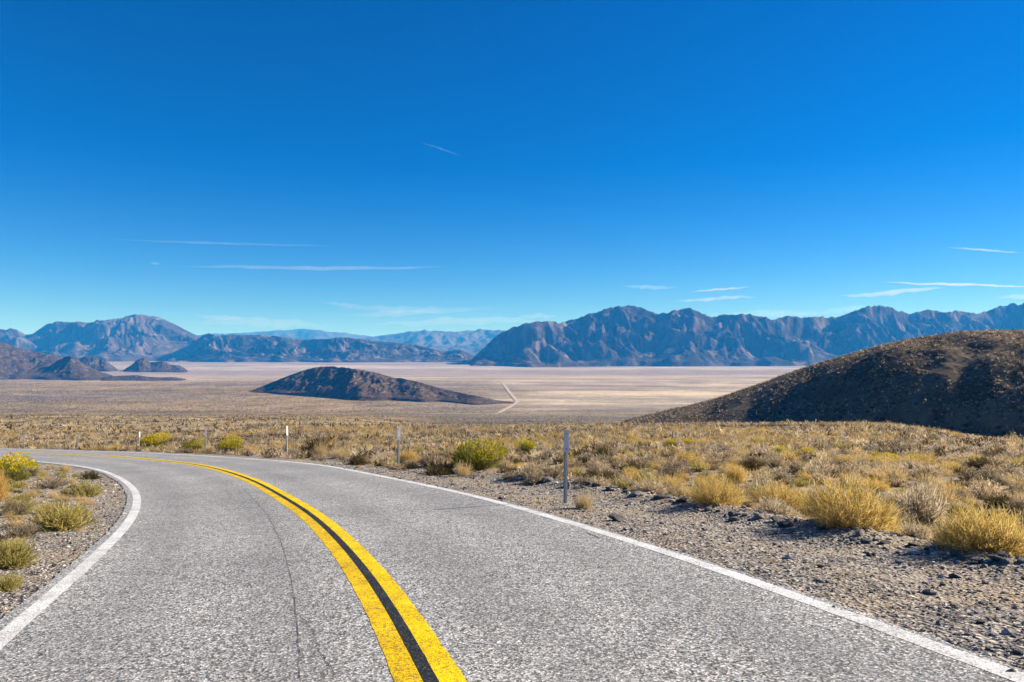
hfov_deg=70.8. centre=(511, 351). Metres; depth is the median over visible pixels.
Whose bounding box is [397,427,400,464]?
marker post
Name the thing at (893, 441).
sagebrush
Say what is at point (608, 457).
sagebrush
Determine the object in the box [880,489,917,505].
pale shrub
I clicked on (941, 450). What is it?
dark shrub
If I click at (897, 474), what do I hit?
dry grass clump
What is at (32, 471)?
sagebrush
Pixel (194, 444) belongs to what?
rabbitbrush
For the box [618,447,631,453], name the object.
olive shrub
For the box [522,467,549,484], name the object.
sagebrush
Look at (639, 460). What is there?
sagebrush
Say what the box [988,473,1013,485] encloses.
sagebrush
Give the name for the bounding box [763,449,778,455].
pale shrub
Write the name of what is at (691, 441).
rabbitbrush
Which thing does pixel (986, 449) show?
pale shrub
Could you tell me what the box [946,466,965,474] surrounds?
dark shrub
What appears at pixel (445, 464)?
dark shrub
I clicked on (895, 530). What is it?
dry grass clump
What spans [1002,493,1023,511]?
sagebrush
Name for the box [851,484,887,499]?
sagebrush
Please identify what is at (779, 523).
rock
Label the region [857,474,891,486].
golden shrub
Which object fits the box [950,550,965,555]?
rock
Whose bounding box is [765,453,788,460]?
sagebrush
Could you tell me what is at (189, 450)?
sagebrush
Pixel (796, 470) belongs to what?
sagebrush
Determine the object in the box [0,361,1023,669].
ground
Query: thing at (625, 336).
mountain
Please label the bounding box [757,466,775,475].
pale shrub
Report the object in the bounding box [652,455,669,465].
dry grass clump
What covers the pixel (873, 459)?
golden shrub
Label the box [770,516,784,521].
rock
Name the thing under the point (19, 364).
hill
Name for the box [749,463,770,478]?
dry grass clump
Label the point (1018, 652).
rock
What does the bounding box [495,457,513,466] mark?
pale shrub
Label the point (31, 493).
dry grass clump
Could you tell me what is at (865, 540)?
rock
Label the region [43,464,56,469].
pale shrub
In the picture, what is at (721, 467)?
golden shrub
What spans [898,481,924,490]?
sagebrush
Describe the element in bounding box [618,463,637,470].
dark shrub
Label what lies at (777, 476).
sagebrush
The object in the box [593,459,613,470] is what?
pale shrub
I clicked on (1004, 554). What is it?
gravel
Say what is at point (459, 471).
dry grass clump
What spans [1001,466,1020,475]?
sagebrush
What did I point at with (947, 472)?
dry grass clump
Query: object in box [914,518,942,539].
sagebrush
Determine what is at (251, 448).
dry grass clump
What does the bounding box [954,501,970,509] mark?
pale shrub
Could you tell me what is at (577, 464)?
sagebrush
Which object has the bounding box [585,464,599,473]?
sagebrush
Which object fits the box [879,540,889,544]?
rock
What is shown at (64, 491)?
olive shrub
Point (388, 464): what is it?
pale shrub
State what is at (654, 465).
golden shrub
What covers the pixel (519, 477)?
rock
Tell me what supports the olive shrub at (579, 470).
on the ground
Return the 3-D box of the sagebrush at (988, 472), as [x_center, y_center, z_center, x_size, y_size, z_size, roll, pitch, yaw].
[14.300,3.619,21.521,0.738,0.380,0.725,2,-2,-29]
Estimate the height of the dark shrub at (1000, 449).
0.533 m
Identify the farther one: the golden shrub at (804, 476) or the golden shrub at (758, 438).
the golden shrub at (758, 438)
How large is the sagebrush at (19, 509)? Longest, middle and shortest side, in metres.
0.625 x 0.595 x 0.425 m
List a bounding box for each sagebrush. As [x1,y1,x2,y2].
[0,497,31,515]
[2,519,41,538]
[27,466,42,472]
[30,475,68,489]
[180,447,197,452]
[263,451,276,457]
[309,453,327,460]
[362,456,373,463]
[388,462,403,469]
[402,461,417,468]
[404,457,420,465]
[417,452,444,466]
[436,437,447,443]
[441,449,452,456]
[500,470,515,479]
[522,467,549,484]
[528,454,545,463]
[538,462,570,479]
[568,459,585,468]
[569,439,579,446]
[573,474,594,483]
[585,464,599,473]
[593,452,613,463]
[594,440,616,450]
[609,459,625,468]
[609,477,636,489]
[636,457,645,463]
[643,454,657,462]
[643,460,661,467]
[653,469,670,480]
[654,464,683,475]
[659,448,682,459]
[660,480,680,495]
[666,460,684,467]
[673,468,688,476]
[683,445,699,451]
[695,471,711,476]
[703,457,727,465]
[705,450,724,458]
[707,464,722,469]
[712,442,730,451]
[714,455,728,462]
[727,482,749,492]
[737,458,751,466]
[742,455,762,461]
[755,458,769,465]
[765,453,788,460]
[765,458,786,468]
[768,469,798,484]
[785,459,808,471]
[790,446,809,459]
[791,464,805,473]
[801,486,824,502]
[805,465,825,476]
[809,437,830,449]
[816,443,829,450]
[829,459,846,464]
[835,462,865,476]
[837,446,846,453]
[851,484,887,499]
[855,467,872,475]
[874,445,894,452]
[882,476,909,486]
[886,500,918,526]
[889,436,907,447]
[890,511,925,531]
[891,442,915,452]
[896,449,916,457]
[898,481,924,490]
[902,480,933,486]
[906,442,918,450]
[907,469,923,477]
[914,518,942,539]
[920,464,943,472]
[925,497,954,510]
[932,456,965,465]
[951,483,978,501]
[955,443,977,451]
[956,466,984,479]
[969,480,1009,494]
[979,468,1001,476]
[980,460,1005,472]
[981,464,1001,471]
[985,473,1004,479]
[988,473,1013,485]
[998,451,1013,457]
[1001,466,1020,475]
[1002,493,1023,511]
[1003,483,1023,494]
[1012,451,1023,459]
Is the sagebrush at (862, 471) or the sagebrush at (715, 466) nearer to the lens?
the sagebrush at (862, 471)
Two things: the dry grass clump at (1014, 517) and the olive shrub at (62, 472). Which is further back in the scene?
the olive shrub at (62, 472)
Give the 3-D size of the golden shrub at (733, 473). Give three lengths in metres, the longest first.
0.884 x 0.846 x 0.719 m
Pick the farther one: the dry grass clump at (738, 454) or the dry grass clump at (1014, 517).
the dry grass clump at (738, 454)
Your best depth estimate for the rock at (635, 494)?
14.63 m
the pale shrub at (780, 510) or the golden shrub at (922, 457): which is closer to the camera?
the pale shrub at (780, 510)
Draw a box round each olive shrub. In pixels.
[0,499,36,511]
[0,534,44,569]
[0,536,29,553]
[0,570,24,592]
[6,516,23,520]
[9,477,30,487]
[10,492,33,501]
[19,497,100,531]
[35,501,59,513]
[36,472,47,477]
[54,469,66,475]
[60,485,74,494]
[68,477,104,497]
[77,505,90,512]
[231,448,244,454]
[568,468,583,474]
[613,480,630,489]
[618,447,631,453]
[630,466,662,484]
[644,466,655,471]
[690,462,708,471]
[765,438,777,445]
[765,471,776,481]
[790,477,810,486]
[829,442,844,447]
[893,487,917,491]
[1004,458,1023,466]
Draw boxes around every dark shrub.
[0,535,12,543]
[79,470,101,479]
[294,434,334,453]
[298,452,313,457]
[347,452,366,465]
[350,453,367,461]
[373,457,390,466]
[422,458,455,473]
[426,463,452,475]
[501,465,519,473]
[510,458,527,463]
[551,455,563,464]
[563,469,581,478]
[569,448,584,454]
[575,455,591,464]
[575,474,603,481]
[581,471,599,477]
[591,444,613,457]
[597,468,611,476]
[600,469,622,481]
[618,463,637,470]
[624,458,645,469]
[738,457,764,470]
[739,501,755,507]
[804,492,841,513]
[826,469,841,477]
[862,474,884,482]
[901,511,948,535]
[934,447,949,454]
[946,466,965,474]
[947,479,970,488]
[948,505,969,514]
[961,453,1007,469]
[962,474,990,482]
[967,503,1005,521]
[977,490,1019,508]
[989,443,1006,453]
[1003,503,1023,527]
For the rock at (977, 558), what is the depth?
7.80 m
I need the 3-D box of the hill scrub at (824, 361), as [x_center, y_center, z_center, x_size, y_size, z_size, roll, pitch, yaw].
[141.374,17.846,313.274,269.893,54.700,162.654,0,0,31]
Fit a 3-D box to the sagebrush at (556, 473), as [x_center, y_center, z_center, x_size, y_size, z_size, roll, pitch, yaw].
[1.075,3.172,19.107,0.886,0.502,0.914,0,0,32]
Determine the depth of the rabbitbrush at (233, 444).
44.74 m
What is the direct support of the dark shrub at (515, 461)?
on the ground
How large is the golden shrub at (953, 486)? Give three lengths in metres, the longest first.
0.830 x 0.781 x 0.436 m
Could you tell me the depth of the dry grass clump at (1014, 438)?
39.40 m
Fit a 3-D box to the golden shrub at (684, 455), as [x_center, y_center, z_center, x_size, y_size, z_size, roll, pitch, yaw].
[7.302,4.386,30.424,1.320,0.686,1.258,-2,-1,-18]
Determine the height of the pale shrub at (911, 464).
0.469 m
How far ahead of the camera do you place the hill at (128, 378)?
3085.00 m
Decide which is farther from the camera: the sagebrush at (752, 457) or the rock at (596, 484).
the sagebrush at (752, 457)
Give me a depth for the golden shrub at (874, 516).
10.14 m
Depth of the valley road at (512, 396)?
1791.07 m
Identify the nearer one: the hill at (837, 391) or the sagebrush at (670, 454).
the sagebrush at (670, 454)
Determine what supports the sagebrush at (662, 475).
on the ground
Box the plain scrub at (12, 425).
[0,379,1002,438]
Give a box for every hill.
[0,341,63,379]
[44,356,112,379]
[79,355,117,371]
[101,375,186,380]
[123,358,187,371]
[249,366,513,404]
[623,330,1023,438]
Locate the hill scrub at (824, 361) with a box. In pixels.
[622,328,1023,435]
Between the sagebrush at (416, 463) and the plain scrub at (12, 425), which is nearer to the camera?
the sagebrush at (416, 463)
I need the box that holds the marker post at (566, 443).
[563,430,568,502]
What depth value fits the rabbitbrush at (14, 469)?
21.08 m
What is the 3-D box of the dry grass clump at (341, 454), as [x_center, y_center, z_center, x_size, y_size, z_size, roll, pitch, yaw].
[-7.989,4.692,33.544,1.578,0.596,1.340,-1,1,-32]
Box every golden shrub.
[0,466,14,500]
[108,442,125,450]
[395,447,420,463]
[508,461,528,468]
[619,451,634,458]
[620,467,640,481]
[623,432,638,438]
[649,461,662,468]
[659,474,684,487]
[669,449,693,461]
[676,472,688,478]
[684,473,748,505]
[687,454,704,461]
[690,459,712,467]
[693,473,722,483]
[718,461,739,470]
[723,463,749,483]
[744,476,819,511]
[750,436,764,442]
[755,427,767,432]
[779,449,799,461]
[792,472,909,532]
[794,469,809,476]
[797,471,812,480]
[839,453,865,463]
[852,448,866,453]
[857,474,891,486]
[858,477,892,491]
[866,453,892,464]
[877,451,896,462]
[891,454,923,464]
[912,451,938,462]
[917,458,934,464]
[924,489,1023,557]
[932,480,965,494]
[942,462,965,470]
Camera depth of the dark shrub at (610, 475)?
23.20 m
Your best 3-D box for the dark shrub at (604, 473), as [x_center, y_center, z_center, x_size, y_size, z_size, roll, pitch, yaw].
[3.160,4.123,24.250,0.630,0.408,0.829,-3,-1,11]
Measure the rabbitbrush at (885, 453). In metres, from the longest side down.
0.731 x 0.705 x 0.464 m
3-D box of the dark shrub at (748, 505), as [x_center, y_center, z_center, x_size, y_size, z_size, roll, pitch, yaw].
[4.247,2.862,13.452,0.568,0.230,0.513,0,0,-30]
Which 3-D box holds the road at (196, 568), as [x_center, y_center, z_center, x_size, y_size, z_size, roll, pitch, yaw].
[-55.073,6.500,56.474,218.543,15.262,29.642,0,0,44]
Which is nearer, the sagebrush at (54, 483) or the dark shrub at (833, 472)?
the sagebrush at (54, 483)
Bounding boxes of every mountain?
[0,314,199,361]
[167,333,473,362]
[197,329,375,339]
[364,329,505,355]
[468,303,1023,366]
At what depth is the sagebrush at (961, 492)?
15.66 m
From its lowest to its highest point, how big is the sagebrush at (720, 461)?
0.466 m
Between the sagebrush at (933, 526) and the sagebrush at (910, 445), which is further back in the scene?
the sagebrush at (910, 445)
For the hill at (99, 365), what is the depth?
4584.48 m
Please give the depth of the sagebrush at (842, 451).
33.84 m
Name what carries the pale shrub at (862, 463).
on the ground
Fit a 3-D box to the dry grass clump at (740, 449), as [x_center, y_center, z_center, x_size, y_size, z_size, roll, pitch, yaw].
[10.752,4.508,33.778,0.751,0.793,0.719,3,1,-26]
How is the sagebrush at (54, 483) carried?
on the ground
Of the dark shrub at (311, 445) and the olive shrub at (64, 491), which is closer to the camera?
the olive shrub at (64, 491)
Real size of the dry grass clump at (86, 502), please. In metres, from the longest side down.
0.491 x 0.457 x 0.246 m
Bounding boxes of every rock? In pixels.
[509,475,522,480]
[541,476,552,482]
[583,481,591,484]
[591,483,600,486]
[608,514,626,520]
[628,491,641,496]
[653,494,664,498]
[678,497,686,501]
[728,511,735,515]
[728,517,739,520]
[754,513,763,517]
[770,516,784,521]
[776,521,785,525]
[783,521,794,526]
[807,519,819,525]
[816,524,826,529]
[855,529,864,535]
[860,538,871,542]
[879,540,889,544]
[929,545,940,548]
[949,573,959,577]
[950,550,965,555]
[957,554,967,560]
[970,557,983,560]
[986,554,993,559]
[992,555,1005,561]
[999,559,1010,563]
[1012,650,1023,655]
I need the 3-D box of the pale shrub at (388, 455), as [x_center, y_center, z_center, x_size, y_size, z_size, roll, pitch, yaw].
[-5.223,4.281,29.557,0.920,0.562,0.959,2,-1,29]
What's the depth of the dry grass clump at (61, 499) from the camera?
16.38 m
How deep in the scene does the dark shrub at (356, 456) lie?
29.92 m
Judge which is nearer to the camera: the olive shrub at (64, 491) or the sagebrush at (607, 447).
the olive shrub at (64, 491)
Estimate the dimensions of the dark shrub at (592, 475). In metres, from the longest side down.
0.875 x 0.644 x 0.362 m
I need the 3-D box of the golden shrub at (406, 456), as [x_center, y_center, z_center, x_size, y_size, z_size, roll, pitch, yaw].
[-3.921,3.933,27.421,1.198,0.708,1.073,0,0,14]
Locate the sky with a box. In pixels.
[0,0,1023,336]
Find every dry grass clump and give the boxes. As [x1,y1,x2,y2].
[0,515,28,526]
[1,509,16,517]
[9,535,30,544]
[24,487,43,496]
[29,497,40,504]
[45,490,61,497]
[50,493,72,501]
[61,464,71,471]
[65,476,77,482]
[70,494,88,500]
[75,497,96,505]
[240,443,256,451]
[313,441,331,455]
[326,447,353,458]
[451,459,474,476]
[571,484,597,508]
[608,469,631,484]
[636,471,662,485]
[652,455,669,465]
[657,446,669,454]
[665,480,698,498]
[704,446,717,458]
[727,455,741,464]
[735,444,750,456]
[735,445,746,453]
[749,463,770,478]
[772,446,790,456]
[787,439,803,445]
[812,449,827,461]
[820,447,839,455]
[836,469,856,480]
[843,446,857,454]
[845,468,868,487]
[859,462,887,478]
[874,460,904,475]
[883,457,911,481]
[888,523,905,533]
[908,469,952,483]
[924,478,964,505]
[932,475,948,486]
[939,464,953,475]
[958,494,983,505]
[965,452,987,458]
[994,470,1023,488]
[996,503,1023,534]
[1003,490,1023,500]
[1004,429,1023,444]
[1004,443,1019,450]
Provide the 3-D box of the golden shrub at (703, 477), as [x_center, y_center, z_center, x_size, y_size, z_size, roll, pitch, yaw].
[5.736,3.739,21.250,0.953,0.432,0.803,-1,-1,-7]
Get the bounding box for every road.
[0,448,1023,681]
[488,383,518,414]
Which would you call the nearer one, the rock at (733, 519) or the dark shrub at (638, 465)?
the rock at (733, 519)
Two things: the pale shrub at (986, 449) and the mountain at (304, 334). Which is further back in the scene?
the mountain at (304, 334)
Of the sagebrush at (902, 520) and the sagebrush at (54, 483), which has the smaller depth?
the sagebrush at (902, 520)
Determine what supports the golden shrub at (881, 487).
on the ground
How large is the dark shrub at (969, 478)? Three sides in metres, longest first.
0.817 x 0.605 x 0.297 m
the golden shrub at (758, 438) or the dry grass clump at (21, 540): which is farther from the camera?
the golden shrub at (758, 438)
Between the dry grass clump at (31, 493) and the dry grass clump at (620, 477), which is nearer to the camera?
the dry grass clump at (31, 493)
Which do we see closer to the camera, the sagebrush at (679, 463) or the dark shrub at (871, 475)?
the dark shrub at (871, 475)
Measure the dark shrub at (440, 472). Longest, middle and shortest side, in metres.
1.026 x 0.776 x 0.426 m
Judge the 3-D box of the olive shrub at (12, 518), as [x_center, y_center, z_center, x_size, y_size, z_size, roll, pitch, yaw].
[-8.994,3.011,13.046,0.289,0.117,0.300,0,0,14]
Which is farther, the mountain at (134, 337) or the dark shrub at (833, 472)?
the mountain at (134, 337)
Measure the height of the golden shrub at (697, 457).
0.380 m
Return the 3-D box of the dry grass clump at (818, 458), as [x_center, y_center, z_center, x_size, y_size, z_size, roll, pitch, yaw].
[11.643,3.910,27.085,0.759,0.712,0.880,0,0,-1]
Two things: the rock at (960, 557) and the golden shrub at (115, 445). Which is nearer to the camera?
the rock at (960, 557)
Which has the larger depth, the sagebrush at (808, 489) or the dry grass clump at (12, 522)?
the sagebrush at (808, 489)
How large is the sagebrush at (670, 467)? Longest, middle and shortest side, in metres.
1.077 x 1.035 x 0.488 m
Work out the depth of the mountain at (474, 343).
13895.58 m
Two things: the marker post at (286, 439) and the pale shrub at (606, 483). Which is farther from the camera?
the marker post at (286, 439)
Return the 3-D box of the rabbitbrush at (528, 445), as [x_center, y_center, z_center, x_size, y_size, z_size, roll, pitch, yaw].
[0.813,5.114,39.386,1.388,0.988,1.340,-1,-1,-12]
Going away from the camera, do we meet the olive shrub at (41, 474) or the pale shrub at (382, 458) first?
the olive shrub at (41, 474)
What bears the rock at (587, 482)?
on the ground
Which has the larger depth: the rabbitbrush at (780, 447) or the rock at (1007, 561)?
the rabbitbrush at (780, 447)
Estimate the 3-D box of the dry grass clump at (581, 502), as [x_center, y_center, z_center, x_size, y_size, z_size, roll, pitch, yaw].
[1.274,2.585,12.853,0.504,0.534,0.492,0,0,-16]
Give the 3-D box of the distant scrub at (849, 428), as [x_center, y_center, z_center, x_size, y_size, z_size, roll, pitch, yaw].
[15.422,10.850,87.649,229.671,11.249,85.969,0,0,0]
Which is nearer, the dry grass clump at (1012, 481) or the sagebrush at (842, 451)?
the dry grass clump at (1012, 481)
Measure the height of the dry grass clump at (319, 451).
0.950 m
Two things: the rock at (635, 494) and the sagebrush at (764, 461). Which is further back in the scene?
the sagebrush at (764, 461)
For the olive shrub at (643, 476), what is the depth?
20.75 m
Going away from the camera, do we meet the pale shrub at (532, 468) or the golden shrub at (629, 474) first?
the pale shrub at (532, 468)
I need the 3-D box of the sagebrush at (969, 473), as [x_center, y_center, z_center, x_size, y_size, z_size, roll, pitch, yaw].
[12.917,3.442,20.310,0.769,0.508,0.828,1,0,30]
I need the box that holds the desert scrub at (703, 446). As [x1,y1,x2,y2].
[191,434,1023,489]
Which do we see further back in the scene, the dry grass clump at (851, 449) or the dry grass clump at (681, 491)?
the dry grass clump at (851, 449)
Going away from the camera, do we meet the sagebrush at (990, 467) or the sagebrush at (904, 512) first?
the sagebrush at (904, 512)
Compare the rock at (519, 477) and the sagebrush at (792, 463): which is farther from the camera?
the sagebrush at (792, 463)
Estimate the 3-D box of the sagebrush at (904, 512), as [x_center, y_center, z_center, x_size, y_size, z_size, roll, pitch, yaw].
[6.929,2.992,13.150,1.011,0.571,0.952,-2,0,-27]
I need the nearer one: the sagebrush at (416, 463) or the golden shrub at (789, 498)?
the golden shrub at (789, 498)
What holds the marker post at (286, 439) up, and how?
on the ground
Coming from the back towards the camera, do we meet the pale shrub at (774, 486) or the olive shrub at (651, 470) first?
the olive shrub at (651, 470)
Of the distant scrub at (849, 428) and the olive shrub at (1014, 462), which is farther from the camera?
the distant scrub at (849, 428)
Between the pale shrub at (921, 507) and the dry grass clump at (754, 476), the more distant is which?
the dry grass clump at (754, 476)
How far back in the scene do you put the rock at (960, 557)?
7.95 m
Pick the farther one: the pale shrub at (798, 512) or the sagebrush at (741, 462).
the sagebrush at (741, 462)
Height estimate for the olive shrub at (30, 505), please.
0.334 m
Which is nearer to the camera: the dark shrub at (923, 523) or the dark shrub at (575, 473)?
the dark shrub at (923, 523)
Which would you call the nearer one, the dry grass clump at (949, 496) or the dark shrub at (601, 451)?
the dry grass clump at (949, 496)
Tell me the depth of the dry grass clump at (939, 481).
18.64 m
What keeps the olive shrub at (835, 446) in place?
on the ground
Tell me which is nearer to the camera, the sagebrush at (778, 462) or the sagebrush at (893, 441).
the sagebrush at (778, 462)
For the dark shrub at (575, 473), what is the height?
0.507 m
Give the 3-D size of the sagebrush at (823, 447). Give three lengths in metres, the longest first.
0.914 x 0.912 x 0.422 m
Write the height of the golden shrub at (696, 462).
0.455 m
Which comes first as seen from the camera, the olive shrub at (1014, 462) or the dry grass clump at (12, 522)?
the dry grass clump at (12, 522)
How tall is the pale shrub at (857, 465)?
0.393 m
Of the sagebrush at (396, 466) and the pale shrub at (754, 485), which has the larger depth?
the sagebrush at (396, 466)
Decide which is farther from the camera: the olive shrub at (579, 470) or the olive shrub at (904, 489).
the olive shrub at (579, 470)
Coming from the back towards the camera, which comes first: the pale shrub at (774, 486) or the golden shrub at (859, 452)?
the golden shrub at (859, 452)
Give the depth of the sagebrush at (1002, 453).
29.64 m
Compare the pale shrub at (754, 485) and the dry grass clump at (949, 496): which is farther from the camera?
the pale shrub at (754, 485)
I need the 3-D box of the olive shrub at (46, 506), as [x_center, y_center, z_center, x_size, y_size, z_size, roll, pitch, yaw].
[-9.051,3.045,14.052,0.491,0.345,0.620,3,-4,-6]
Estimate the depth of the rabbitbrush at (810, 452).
32.87 m
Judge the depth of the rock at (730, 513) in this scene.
11.72 m
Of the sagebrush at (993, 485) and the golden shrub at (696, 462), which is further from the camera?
the golden shrub at (696, 462)
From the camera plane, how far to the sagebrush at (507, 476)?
19.78 m
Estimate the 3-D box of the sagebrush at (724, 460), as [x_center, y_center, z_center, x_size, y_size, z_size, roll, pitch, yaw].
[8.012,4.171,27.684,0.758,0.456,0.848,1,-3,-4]
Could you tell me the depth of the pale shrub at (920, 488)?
16.24 m
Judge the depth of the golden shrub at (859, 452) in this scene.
33.34 m
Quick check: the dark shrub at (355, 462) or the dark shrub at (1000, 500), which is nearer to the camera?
the dark shrub at (1000, 500)
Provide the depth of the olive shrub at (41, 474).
23.86 m
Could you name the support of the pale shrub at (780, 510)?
on the ground
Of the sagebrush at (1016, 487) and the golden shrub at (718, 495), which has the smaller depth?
the golden shrub at (718, 495)
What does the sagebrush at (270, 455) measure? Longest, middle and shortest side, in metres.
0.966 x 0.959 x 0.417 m
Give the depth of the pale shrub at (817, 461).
26.09 m
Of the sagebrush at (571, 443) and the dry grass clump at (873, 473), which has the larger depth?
the sagebrush at (571, 443)
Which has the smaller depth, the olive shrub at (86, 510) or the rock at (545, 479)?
the olive shrub at (86, 510)
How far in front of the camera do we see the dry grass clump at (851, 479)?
18.56 m
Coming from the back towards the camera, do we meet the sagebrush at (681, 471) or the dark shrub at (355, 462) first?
the dark shrub at (355, 462)
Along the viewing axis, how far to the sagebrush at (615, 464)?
27.70 m
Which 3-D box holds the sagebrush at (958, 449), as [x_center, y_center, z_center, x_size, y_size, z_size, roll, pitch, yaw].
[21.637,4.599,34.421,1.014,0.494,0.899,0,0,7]
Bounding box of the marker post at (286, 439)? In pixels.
[286,426,287,452]
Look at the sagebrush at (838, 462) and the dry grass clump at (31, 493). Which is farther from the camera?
the sagebrush at (838, 462)
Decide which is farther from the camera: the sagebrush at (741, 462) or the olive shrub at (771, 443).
the olive shrub at (771, 443)
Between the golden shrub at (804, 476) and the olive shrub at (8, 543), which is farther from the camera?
the golden shrub at (804, 476)
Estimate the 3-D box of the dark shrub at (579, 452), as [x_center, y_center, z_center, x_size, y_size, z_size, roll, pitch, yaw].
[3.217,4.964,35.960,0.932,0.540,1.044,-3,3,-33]
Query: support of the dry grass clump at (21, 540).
on the ground
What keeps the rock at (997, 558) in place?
on the ground
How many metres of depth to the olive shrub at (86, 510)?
14.40 m
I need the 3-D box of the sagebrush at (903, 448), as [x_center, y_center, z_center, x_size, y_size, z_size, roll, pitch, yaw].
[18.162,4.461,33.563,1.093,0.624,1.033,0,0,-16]
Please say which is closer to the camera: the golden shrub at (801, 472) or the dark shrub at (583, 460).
the golden shrub at (801, 472)
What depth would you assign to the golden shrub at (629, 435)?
53.98 m
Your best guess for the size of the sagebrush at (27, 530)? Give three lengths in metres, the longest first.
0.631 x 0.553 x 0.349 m
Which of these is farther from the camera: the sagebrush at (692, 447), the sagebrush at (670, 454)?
the sagebrush at (692, 447)
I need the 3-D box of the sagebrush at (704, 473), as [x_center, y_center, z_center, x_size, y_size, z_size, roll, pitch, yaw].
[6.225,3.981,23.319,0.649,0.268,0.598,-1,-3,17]
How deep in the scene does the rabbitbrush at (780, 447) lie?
33.65 m
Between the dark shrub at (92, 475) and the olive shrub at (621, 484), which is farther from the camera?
the dark shrub at (92, 475)
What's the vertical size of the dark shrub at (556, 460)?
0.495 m
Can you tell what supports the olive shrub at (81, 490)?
on the ground
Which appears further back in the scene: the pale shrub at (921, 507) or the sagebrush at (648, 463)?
the sagebrush at (648, 463)
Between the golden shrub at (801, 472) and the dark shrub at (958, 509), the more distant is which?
the golden shrub at (801, 472)
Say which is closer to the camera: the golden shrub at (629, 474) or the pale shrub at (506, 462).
the golden shrub at (629, 474)
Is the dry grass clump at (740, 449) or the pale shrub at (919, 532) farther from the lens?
the dry grass clump at (740, 449)
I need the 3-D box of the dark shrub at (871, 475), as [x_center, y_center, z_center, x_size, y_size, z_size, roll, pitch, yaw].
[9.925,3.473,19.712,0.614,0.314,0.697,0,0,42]
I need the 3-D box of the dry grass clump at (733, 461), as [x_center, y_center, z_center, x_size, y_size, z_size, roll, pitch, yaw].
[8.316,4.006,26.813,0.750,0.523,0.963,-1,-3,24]
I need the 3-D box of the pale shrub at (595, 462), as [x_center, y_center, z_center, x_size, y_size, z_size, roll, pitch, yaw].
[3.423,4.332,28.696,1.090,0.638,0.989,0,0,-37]
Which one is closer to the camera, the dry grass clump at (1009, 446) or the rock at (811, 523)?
the rock at (811, 523)
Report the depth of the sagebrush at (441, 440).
59.06 m
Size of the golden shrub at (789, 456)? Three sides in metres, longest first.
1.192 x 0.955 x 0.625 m
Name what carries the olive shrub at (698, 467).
on the ground
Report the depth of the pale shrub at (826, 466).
22.13 m
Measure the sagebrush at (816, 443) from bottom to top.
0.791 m
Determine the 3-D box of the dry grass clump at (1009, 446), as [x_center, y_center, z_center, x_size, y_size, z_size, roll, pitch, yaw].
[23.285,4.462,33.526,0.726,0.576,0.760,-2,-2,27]
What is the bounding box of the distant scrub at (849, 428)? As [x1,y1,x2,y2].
[0,419,1023,453]
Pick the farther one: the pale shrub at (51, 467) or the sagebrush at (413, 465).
the pale shrub at (51, 467)
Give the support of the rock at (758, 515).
on the ground
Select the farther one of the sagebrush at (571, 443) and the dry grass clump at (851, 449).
the sagebrush at (571, 443)
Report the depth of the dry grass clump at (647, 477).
19.33 m
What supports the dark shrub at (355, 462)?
on the ground
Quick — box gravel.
[0,461,1023,671]
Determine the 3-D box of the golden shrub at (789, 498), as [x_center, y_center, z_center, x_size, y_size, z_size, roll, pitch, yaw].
[5.889,3.094,15.638,1.530,0.772,1.875,1,-3,-45]
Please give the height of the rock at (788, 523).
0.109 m
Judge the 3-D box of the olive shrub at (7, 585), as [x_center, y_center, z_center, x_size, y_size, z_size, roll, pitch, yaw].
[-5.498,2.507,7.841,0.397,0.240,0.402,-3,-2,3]
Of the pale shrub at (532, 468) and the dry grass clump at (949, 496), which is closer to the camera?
the dry grass clump at (949, 496)
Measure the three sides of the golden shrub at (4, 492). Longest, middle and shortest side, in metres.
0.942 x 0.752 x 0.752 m
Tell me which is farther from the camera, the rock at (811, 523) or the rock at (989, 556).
the rock at (811, 523)
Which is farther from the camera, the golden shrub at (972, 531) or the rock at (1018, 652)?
the golden shrub at (972, 531)
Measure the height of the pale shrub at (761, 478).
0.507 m
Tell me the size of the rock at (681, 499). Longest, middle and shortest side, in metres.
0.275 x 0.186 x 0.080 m
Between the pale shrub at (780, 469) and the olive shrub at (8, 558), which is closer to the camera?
the olive shrub at (8, 558)
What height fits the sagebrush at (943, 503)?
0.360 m
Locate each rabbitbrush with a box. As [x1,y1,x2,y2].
[0,453,38,483]
[138,431,173,447]
[179,436,208,450]
[216,434,244,451]
[449,438,508,469]
[515,437,537,452]
[664,439,677,445]
[683,439,697,444]
[769,445,789,451]
[795,447,813,453]
[881,452,896,460]
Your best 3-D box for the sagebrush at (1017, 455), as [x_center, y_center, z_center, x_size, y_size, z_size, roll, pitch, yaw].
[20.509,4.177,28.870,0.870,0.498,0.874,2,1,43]
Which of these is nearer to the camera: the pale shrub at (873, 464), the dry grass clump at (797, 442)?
the pale shrub at (873, 464)
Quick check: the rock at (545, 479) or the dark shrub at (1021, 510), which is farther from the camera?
the rock at (545, 479)
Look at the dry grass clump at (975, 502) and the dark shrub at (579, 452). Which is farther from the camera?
the dark shrub at (579, 452)
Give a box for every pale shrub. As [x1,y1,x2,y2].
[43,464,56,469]
[373,452,394,460]
[377,455,391,461]
[381,460,396,466]
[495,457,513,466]
[515,457,543,477]
[584,454,607,466]
[585,474,611,485]
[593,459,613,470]
[627,477,669,494]
[742,476,775,496]
[749,470,777,485]
[753,494,790,516]
[755,495,800,515]
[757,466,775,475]
[760,479,794,495]
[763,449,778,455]
[773,466,786,472]
[789,507,801,517]
[804,457,838,474]
[807,458,825,464]
[809,468,837,483]
[841,461,860,467]
[853,457,869,465]
[868,458,889,466]
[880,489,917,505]
[892,478,952,522]
[897,519,935,539]
[900,458,921,468]
[911,478,946,496]
[912,461,942,475]
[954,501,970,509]
[964,476,1013,498]
[979,444,997,453]
[987,455,1008,465]
[1004,470,1023,479]

